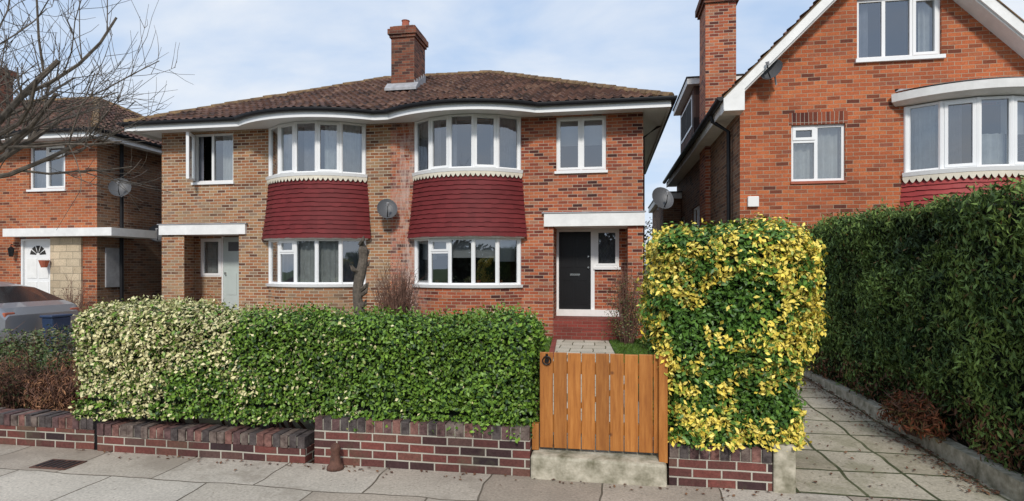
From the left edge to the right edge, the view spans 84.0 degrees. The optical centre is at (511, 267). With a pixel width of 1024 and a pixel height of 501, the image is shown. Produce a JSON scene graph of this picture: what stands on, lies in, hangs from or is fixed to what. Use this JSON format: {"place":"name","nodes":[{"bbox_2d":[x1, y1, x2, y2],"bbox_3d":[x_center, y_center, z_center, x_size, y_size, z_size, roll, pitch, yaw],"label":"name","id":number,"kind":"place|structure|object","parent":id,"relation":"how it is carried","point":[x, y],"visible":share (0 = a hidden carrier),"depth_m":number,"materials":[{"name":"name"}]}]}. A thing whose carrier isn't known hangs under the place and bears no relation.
{"place":"outdoors","nodes":[
{"label":"outdoors","id":0,"kind":"place"},
{"bbox_2d":[0,332,86,385],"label":"forecourt","id":1,"kind":"structure","parent":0,"point":[29,343],"depth_m":12.62,"materials":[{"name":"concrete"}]},
{"bbox_2d":[0,281,79,343],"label":"parked car","id":2,"kind":"object","parent":1,"relation":"on","point":[21,304],"visible":0.6,"depth_m":11.25,"materials":[{"name":"silver metal"}]},
{"bbox_2d":[39,314,72,351],"bbox_3d":[-8.907,1.280,11.127,0.290,0.720,0.460,0,0,10],"label":"recycling box","id":3,"kind":"object","parent":1,"relation":"on","point":[59,320],"visible":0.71,"depth_m":11.00,"materials":[{"name":"blue plastic"}]},
{"bbox_2d":[47,269,98,313],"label":"climbing twigs","id":4,"kind":"object","parent":1,"relation":"on","point":[79,302],"visible":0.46,"depth_m":14.99,"materials":[{"name":"brown plant"}]},
{"bbox_2d":[149,225,161,241],"bbox_3d":[-10.664,-1.038,17.128,0.419,0.528,0.412,0,0,20],"label":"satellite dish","id":5,"kind":"object","parent":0,"point":[156,228],"visible":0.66,"depth_m":17.16,"materials":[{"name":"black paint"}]},
{"bbox_2d":[261,175,370,321],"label":"bay walls","id":6,"kind":"structure","parent":0,"point":[331,208],"depth_m":13.66,"materials":[{"name":"red tile"}]},
{"bbox_2d":[266,121,366,286],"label":"bay window frames","id":7,"kind":"structure","parent":6,"relation":"attached to","point":[294,171],"depth_m":13.72,"materials":[{"name":"white plastic"}]},
{"bbox_2d":[276,124,360,281],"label":"bay curtains","id":8,"kind":"object","parent":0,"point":[328,261],"visible":0.23,"depth_m":13.89,"materials":[{"name":"white fabric"}]},
{"bbox_2d":[0,444,919,500],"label":"pavement","id":9,"kind":"structure","parent":0,"point":[101,476],"depth_m":4.57,"materials":[{"name":"grey concrete"}]},
{"bbox_2d":[29,459,86,469],"bbox_3d":[-4.021,1.744,5.045,0.360,0.011,0.220,0,0,10],"label":"manhole cover","id":10,"kind":"object","parent":9,"relation":"on","point":[59,464],"visible":1,"depth_m":5.02,"materials":[{"name":"metal"}]},
{"bbox_2d":[0,0,193,228],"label":"bare street tree","id":11,"kind":"object","parent":9,"relation":"on","point":[27,117],"visible":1,"depth_m":5.34,"materials":[{"name":"grey plant"}]},
{"bbox_2d":[94,386,110,449],"bbox_3d":[-3.973,1.450,5.513,0.100,0.600,0.100,0,0,10],"label":"black post","id":12,"kind":"object","parent":9,"relation":"on","point":[100,415],"visible":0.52,"depth_m":5.47,"materials":[{"name":"metal"}]},
{"bbox_2d":[326,443,343,471],"bbox_3d":[-1.534,1.637,4.942,0.150,0.225,0.150,0,0,10],"label":"rusty iron bollard","id":13,"kind":"object","parent":9,"relation":"on","point":[335,464],"visible":1,"depth_m":4.91,"materials":[{"name":"brown metal"}]},
{"bbox_2d":[76,376,999,500],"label":"fallen leaves","id":14,"kind":"object","parent":9,"relation":"on","point":[904,446],"visible":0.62,"depth_m":5.14,"materials":[{"name":"brown plant"}]},
{"bbox_2d":[768,441,795,493],"bbox_3d":[2.133,1.615,4.509,0.165,0.470,0.200,0,0,10],"label":"concrete post","id":15,"kind":"object","parent":9,"relation":"on","point":[783,470],"visible":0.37,"depth_m":4.41,"materials":[{"name":"beige concrete"}]},
{"bbox_2d":[407,171,526,325],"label":"bay walls","id":16,"kind":"structure","parent":0,"point":[482,213],"depth_m":13.03,"materials":[{"name":"red tile"}]},
{"bbox_2d":[411,114,522,287],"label":"bay window frames","id":17,"kind":"structure","parent":16,"relation":"attached to","point":[474,166],"depth_m":13.09,"materials":[{"name":"white plastic"}]},
{"bbox_2d":[419,117,515,282],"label":"bay curtains","id":18,"kind":"object","parent":17,"relation":"attached to","point":[484,249],"visible":0.34,"depth_m":14.32,"materials":[{"name":"white fabric"}]},
{"bbox_2d":[435,280,502,282],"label":"sill pots","id":19,"kind":"object","parent":17,"relation":"on","point":[477,281],"visible":0.59,"depth_m":13.20,"materials":[{"name":"ceramic"}]},
{"bbox_2d":[0,0,1023,264],"label":"sky","id":20,"kind":"structure","parent":0,"point":[233,50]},
{"bbox_2d":[20,329,1023,473],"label":"front garden ground","id":21,"kind":"structure","parent":0,"point":[306,424],"depth_m":6.05,"materials":[{"name":"soil"}]},
{"bbox_2d":[0,350,64,410],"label":"brown shrub","id":22,"kind":"object","parent":21,"relation":"on","point":[12,388],"visible":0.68,"depth_m":6.31,"materials":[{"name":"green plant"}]},
{"bbox_2d":[0,321,80,396],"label":"green shrub","id":23,"kind":"object","parent":21,"relation":"on","point":[41,353],"visible":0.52,"depth_m":7.04,"materials":[{"name":"green plant"}]},
{"bbox_2d":[0,407,94,449],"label":"brick garden wall","id":24,"kind":"structure","parent":21,"relation":"on","point":[46,428],"depth_m":5.56,"materials":[{"name":"red brick"}]},
{"bbox_2d":[14,353,91,411],"bbox_3d":[-4.787,1.260,6.219,1.147,0.792,0.856,0,0,10],"label":"brown shrub","id":25,"kind":"object","parent":21,"relation":"on","point":[65,389],"visible":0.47,"depth_m":6.03,"materials":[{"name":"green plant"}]},
{"bbox_2d":[3,144,156,315],"bbox_3d":[-12.241,-0.950,16.172,3.494,5.200,1.550,0,0,10],"label":"porch","id":26,"kind":"object","parent":21,"relation":"on","point":[47,265],"visible":0.82,"depth_m":15.76,"materials":[{"name":"white paint"}]},
{"bbox_2d":[0,139,161,311],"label":"walls","id":27,"kind":"structure","parent":21,"relation":"on","point":[90,207],"depth_m":16.03,"materials":[{"name":"orange brick"}]},
{"bbox_2d":[26,146,65,191],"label":"window frames","id":28,"kind":"structure","parent":27,"relation":"attached to","point":[48,186],"depth_m":15.91,"materials":[{"name":"white plastic"}]},
{"bbox_2d":[37,148,63,187],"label":"curtains and interiors","id":29,"kind":"object","parent":27,"relation":"attached to","point":[57,179],"visible":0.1,"depth_m":16.17,"materials":[{"name":"white fabric"}]},
{"bbox_2d":[1,127,161,154],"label":"gutters and fascia","id":30,"kind":"object","parent":27,"relation":"on","point":[134,143],"visible":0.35,"depth_m":15.63,"materials":[{"name":"white plastic"}]},
{"bbox_2d":[35,148,36,187],"bbox_3d":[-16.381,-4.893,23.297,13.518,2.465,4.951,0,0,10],"label":"window glass","id":31,"kind":"structure","parent":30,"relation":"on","point":[35,168],"depth_m":25.18,"materials":[{"name":"glass"}]},
{"bbox_2d":[0,99,92,130],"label":"roof front","id":32,"kind":"structure","parent":30,"relation":"on","point":[51,116],"depth_m":17.00,"materials":[{"name":"brown tile"}]},
{"bbox_2d":[0,68,16,110],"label":"chimney","id":33,"kind":"object","parent":32,"relation":"on","point":[3,91],"depth_m":19.33,"materials":[{"name":"brick"}]},
{"bbox_2d":[25,96,141,127],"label":"ridge and hip tiles","id":34,"kind":"structure","parent":32,"relation":"on","point":[95,114],"depth_m":19.74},
{"bbox_2d":[99,100,161,144],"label":"roof","id":35,"kind":"structure","parent":30,"relation":"on","point":[110,116],"depth_m":17.53,"materials":[{"name":"brown tile"}]},
{"bbox_2d":[108,178,130,196],"bbox_3d":[-10.925,-2.240,15.851,0.428,0.548,0.427,0,0,20],"label":"satellite dish","id":36,"kind":"object","parent":27,"relation":"attached to","point":[115,187],"visible":0.89,"depth_m":15.88,"materials":[{"name":"black paint"}]},
{"bbox_2d":[97,418,314,463],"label":"brick garden wall","id":37,"kind":"structure","parent":21,"relation":"on","point":[223,441],"depth_m":5.26,"materials":[{"name":"red brick"}]},
{"bbox_2d":[68,292,550,442],"bbox_3d":[-1.978,0.961,5.567,4.795,1.402,1.074,0,0,10],"label":"privet hedge","id":38,"kind":"object","parent":21,"relation":"on","point":[176,361],"visible":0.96,"depth_m":5.21,"materials":[{"name":"green plant"}]},
{"bbox_2d":[350,236,369,314],"bbox_3d":[-3.103,0.526,11.682,0.391,2.333,0.393,0,0,10],"label":"pollarded tree stump","id":39,"kind":"object","parent":21,"relation":"on","point":[360,291],"visible":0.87,"depth_m":11.59,"materials":[{"name":"grey plant"}]},
{"bbox_2d":[157,211,645,341],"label":"porches","id":40,"kind":"object","parent":21,"relation":"on","point":[197,287],"visible":0.57,"depth_m":13.83,"materials":[{"name":"white paint"}]},
{"bbox_2d":[162,112,642,338],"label":"walls","id":41,"kind":"structure","parent":21,"relation":"on","point":[390,159],"depth_m":13.87,"materials":[{"name":"brown brick"}]},
{"bbox_2d":[223,237,238,309],"bbox_3d":[-7.511,0.170,15.556,0.840,2.000,0.100,0,0,10],"label":"pale door","id":42,"kind":"structure","parent":41,"relation":"in","point":[231,270],"depth_m":15.58,"materials":[{"name":"silver metal"}]},
{"bbox_2d":[377,199,396,219],"bbox_3d":[-2.971,-1.403,13.541,0.408,0.492,0.384,0,0,31],"label":"satellite dish","id":43,"kind":"object","parent":41,"relation":"attached to","point":[386,208],"visible":1,"depth_m":13.59,"materials":[{"name":"black paint"}]},
{"bbox_2d":[116,95,676,173],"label":"gutters and fascia","id":44,"kind":"object","parent":41,"relation":"on","point":[656,110],"visible":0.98,"depth_m":13.07,"materials":[{"name":"white plastic"}]},
{"bbox_2d":[204,130,275,166],"bbox_3d":[-6.599,-4.877,18.851,4.993,2.432,9.800,0,0,10],"label":"window glass","id":45,"kind":"structure","parent":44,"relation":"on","point":[274,148],"depth_m":19.45,"materials":[{"name":"grey glass"}]},
{"bbox_2d":[128,72,657,121],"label":"roof front","id":46,"kind":"structure","parent":44,"relation":"on","point":[372,94],"depth_m":14.83,"materials":[{"name":"brown tile"}]},
{"bbox_2d":[123,70,673,121],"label":"ridge and hip tiles","id":47,"kind":"structure","parent":46,"relation":"on","point":[599,85],"depth_m":15.60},
{"bbox_2d":[384,19,428,90],"bbox_3d":[-2.972,-5.605,16.230,0.910,2.710,1.230,0,0,10],"label":"chimney","id":48,"kind":"object","parent":46,"relation":"on","point":[409,45],"visible":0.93,"depth_m":15.83,"materials":[{"name":"brick"}]},
{"bbox_2d":[539,96,631,101],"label":"roof","id":49,"kind":"structure","parent":44,"relation":"on","point":[593,98],"depth_m":15.30,"materials":[{"name":"brown tile"}]},
{"bbox_2d":[643,126,660,328],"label":"downpipes","id":50,"kind":"object","parent":44,"relation":"attached to","point":[656,127],"visible":0.54,"depth_m":14.22,"materials":[{"name":"plastic"}]},
{"bbox_2d":[186,116,620,316],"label":"window frames","id":51,"kind":"structure","parent":41,"relation":"attached to","point":[595,264],"depth_m":13.94,"materials":[{"name":"white plastic"}]},
{"bbox_2d":[190,136,614,262],"bbox_3d":[-3.107,-1.620,14.186,11.280,3.640,1.312,0,0,10],"label":"window glass","id":52,"kind":"object","parent":51,"relation":"in","point":[191,156],"visible":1,"depth_m":13.95,"materials":[{"name":"clear glass"}]},
{"bbox_2d":[559,232,590,308],"bbox_3d":[1.550,0.074,14.037,0.785,1.908,0.100,0,0,10],"label":"front door","id":53,"kind":"structure","parent":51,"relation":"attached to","point":[574,270],"depth_m":14.03,"materials":[{"name":"black paint"}]},
{"bbox_2d":[199,120,614,272],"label":"curtains and interiors","id":54,"kind":"object","parent":41,"relation":"attached to","point":[569,147],"visible":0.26,"depth_m":14.12,"materials":[{"name":"white fabric"}]},
{"bbox_2d":[315,413,532,476],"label":"brick garden wall","id":55,"kind":"structure","parent":21,"relation":"on","point":[401,443],"depth_m":4.91,"materials":[{"name":"red brick"}]},
{"bbox_2d":[531,447,666,486],"bbox_3d":[0.715,1.700,4.747,1.100,0.299,0.259,0,0,10],"label":"concrete gate step","id":56,"kind":"object","parent":21,"relation":"on","point":[609,467],"visible":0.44,"depth_m":4.65,"materials":[{"name":"beige concrete"}]},
{"bbox_2d":[532,352,667,462],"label":"wooden gate","id":57,"kind":"structure","parent":56,"relation":"on","point":[623,428],"depth_m":4.74,"materials":[{"name":"brown wood"}]},
{"bbox_2d":[542,354,550,364],"bbox_3d":[0.294,0.778,4.807,0.080,0.095,0.021,0,0,10],"label":"gate latch","id":58,"kind":"object","parent":57,"relation":"attached to","point":[546,360],"visible":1,"depth_m":4.80,"materials":[{"name":"black paint"}]},
{"bbox_2d":[667,441,771,490],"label":"brick garden wall","id":59,"kind":"structure","parent":21,"relation":"on","point":[747,468],"depth_m":4.51,"materials":[{"name":"red brick"}]},
{"bbox_2d":[635,212,830,452],"bbox_3d":[1.883,0.599,5.042,1.580,2.154,1.494,0,0,10],"label":"variegated euonymus bush","id":60,"kind":"object","parent":21,"relation":"on","point":[730,313],"visible":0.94,"depth_m":4.51,"materials":[{"name":"green plant"}]},
{"bbox_2d":[663,0,1023,222],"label":"bargeboards and gutters","id":61,"kind":"object","parent":21,"relation":"on","point":[731,102],"visible":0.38,"depth_m":10.49,"materials":[{"name":"wood"}]},
{"bbox_2d":[670,0,818,176],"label":"roof","id":62,"kind":"structure","parent":61,"relation":"on","point":[766,52],"depth_m":10.53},
{"bbox_2d":[672,73,744,153],"bbox_3d":[6.506,-4.325,16.907,3.000,1.750,3.360,0,0,10],"label":"dormer","id":63,"kind":"object","parent":62,"relation":"on","point":[686,108],"visible":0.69,"depth_m":16.31,"materials":[{"name":"white plastic"}]},
{"bbox_2d":[761,59,782,84],"bbox_3d":[4.797,-3.640,10.512,0.378,0.445,0.342,0,0,-4],"label":"satellite dish","id":64,"kind":"object","parent":61,"relation":"on","point":[774,69],"visible":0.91,"depth_m":10.51,"materials":[{"name":"black paint"}]},
{"bbox_2d":[677,111,1023,226],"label":"side walls","id":65,"kind":"structure","parent":21,"relation":"on","point":[688,185],"depth_m":12.42,"materials":[{"name":"brown brick"}]},
{"bbox_2d":[681,0,945,226],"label":"window frames","id":66,"kind":"structure","parent":65,"relation":"attached to","point":[913,54],"depth_m":10.52,"materials":[{"name":"white plastic"}]},
{"bbox_2d":[793,1,932,178],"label":"curtains and interiors","id":67,"kind":"object","parent":65,"relation":"on","point":[896,28],"visible":0.27,"depth_m":10.88,"materials":[{"name":"white fabric"}]},
{"bbox_2d":[740,0,1023,228],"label":"gable wall","id":68,"kind":"structure","parent":21,"relation":"on","point":[821,71],"depth_m":10.57,"materials":[{"name":"orange brick"}]},
{"bbox_2d":[747,196,758,206],"bbox_3d":[4.580,-1.250,10.805,0.200,0.200,0.067,0,0,10],"label":"alarm box","id":69,"kind":"object","parent":68,"relation":"attached to","point":[752,201],"visible":1,"depth_m":10.78,"materials":[{"name":"white plastic"}]},
{"bbox_2d":[891,76,1023,106],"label":"bay hood","id":70,"kind":"object","parent":68,"relation":"attached to","point":[987,87],"visible":0.88,"depth_m":9.76,"materials":[{"name":"white paint"}]},
{"bbox_2d":[797,175,1023,475],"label":"conifer hedge","id":71,"kind":"object","parent":21,"relation":"on","point":[929,298],"visible":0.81,"depth_m":5.43,"materials":[{"name":"green plant"}]},
{"bbox_2d":[877,388,950,443],"bbox_3d":[3.964,1.401,5.625,0.420,0.509,1.176,0,0,10],"label":"dry fern","id":72,"kind":"object","parent":21,"relation":"on","point":[903,410],"visible":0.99,"depth_m":5.48,"materials":[{"name":"brown plant"}]},
{"bbox_2d":[911,99,1023,173],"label":"bay curtains","id":73,"kind":"object","parent":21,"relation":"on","point":[924,137],"visible":0.13,"depth_m":10.27,"materials":[{"name":"white fabric"}]},
{"bbox_2d":[536,338,653,451],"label":"garden path","id":74,"kind":"structure","parent":0,"point":[585,346],"depth_m":11.24,"materials":[{"name":"grey concrete"}]},
{"bbox_2d":[538,337,653,395],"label":"front lawn","id":75,"kind":"structure","parent":0,"point":[638,360],"depth_m":11.00,"materials":[{"name":"green plant"}]},
{"bbox_2d":[371,249,425,315],"bbox_3d":[-2.497,0.603,12.174,1.282,2.103,1.094,0,0,10],"label":"twiggy shrub","id":76,"kind":"object","parent":75,"relation":"on","point":[402,293],"visible":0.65,"depth_m":12.09,"materials":[{"name":"brown plant"}]},
{"bbox_2d":[600,260,646,344],"bbox_3d":[2.421,0.722,12.093,1.152,1.863,0.939,0,0,10],"label":"evergreen shrub","id":77,"kind":"object","parent":75,"relation":"on","point":[626,316],"visible":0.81,"depth_m":12.00,"materials":[{"name":"plant"}]},
{"bbox_2d":[682,210,696,226],"bbox_3d":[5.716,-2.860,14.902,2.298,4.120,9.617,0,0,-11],"label":"window glass","id":78,"kind":"object","parent":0,"point":[695,218],"visible":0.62,"depth_m":16.89,"materials":[{"name":"glass"}]},
{"bbox_2d":[806,493,925,500],"bbox_3d":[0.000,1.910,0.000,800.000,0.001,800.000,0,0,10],"label":"ground","id":79,"kind":"structure","parent":0,"point":[860,496],"depth_m":4.74,"materials":[{"name":"grey concrete"}]},
{"bbox_2d":[645,217,651,256],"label":"distant trees","id":80,"kind":"object","parent":79,"relation":"on","point":[646,227],"depth_m":57.67,"materials":[{"name":"grey plant"}]},
{"bbox_2d":[796,368,1023,500],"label":"driveway path","id":81,"kind":"structure","parent":0,"point":[821,463],"depth_m":5.01,"materials":[{"name":"concrete"}]},
{"bbox_2d":[648,191,681,239],"bbox_3d":[5.866,-0.480,21.917,0.880,4.220,5.230,0,0,10],"label":"extension","id":82,"kind":"object","parent":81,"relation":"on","point":[660,216],"visible":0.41,"depth_m":19.58,"materials":[{"name":"brown brick"}]},
{"bbox_2d":[652,187,673,209],"bbox_3d":[3.328,-1.537,12.547,0.396,0.507,0.414,0,0,33],"label":"satellite dish","id":83,"kind":"object","parent":82,"relation":"attached to","point":[662,197],"visible":1,"depth_m":12.61,"materials":[{"name":"grey metal"}]},
{"bbox_2d":[695,0,738,226],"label":"chimney","id":84,"kind":"object","parent":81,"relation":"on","point":[717,18],"visible":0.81,"depth_m":13.98,"materials":[{"name":"red brick"}]},
{"bbox_2d":[900,170,1023,211],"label":"bay walls","id":85,"kind":"structure","parent":0,"point":[912,189],"depth_m":9.94,"materials":[{"name":"red tile"}]},
{"bbox_2d":[902,95,1023,176],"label":"bay window frames","id":86,"kind":"structure","parent":85,"relation":"on","point":[944,166],"depth_m":9.81,"materials":[{"name":"white plastic"}]}
]}

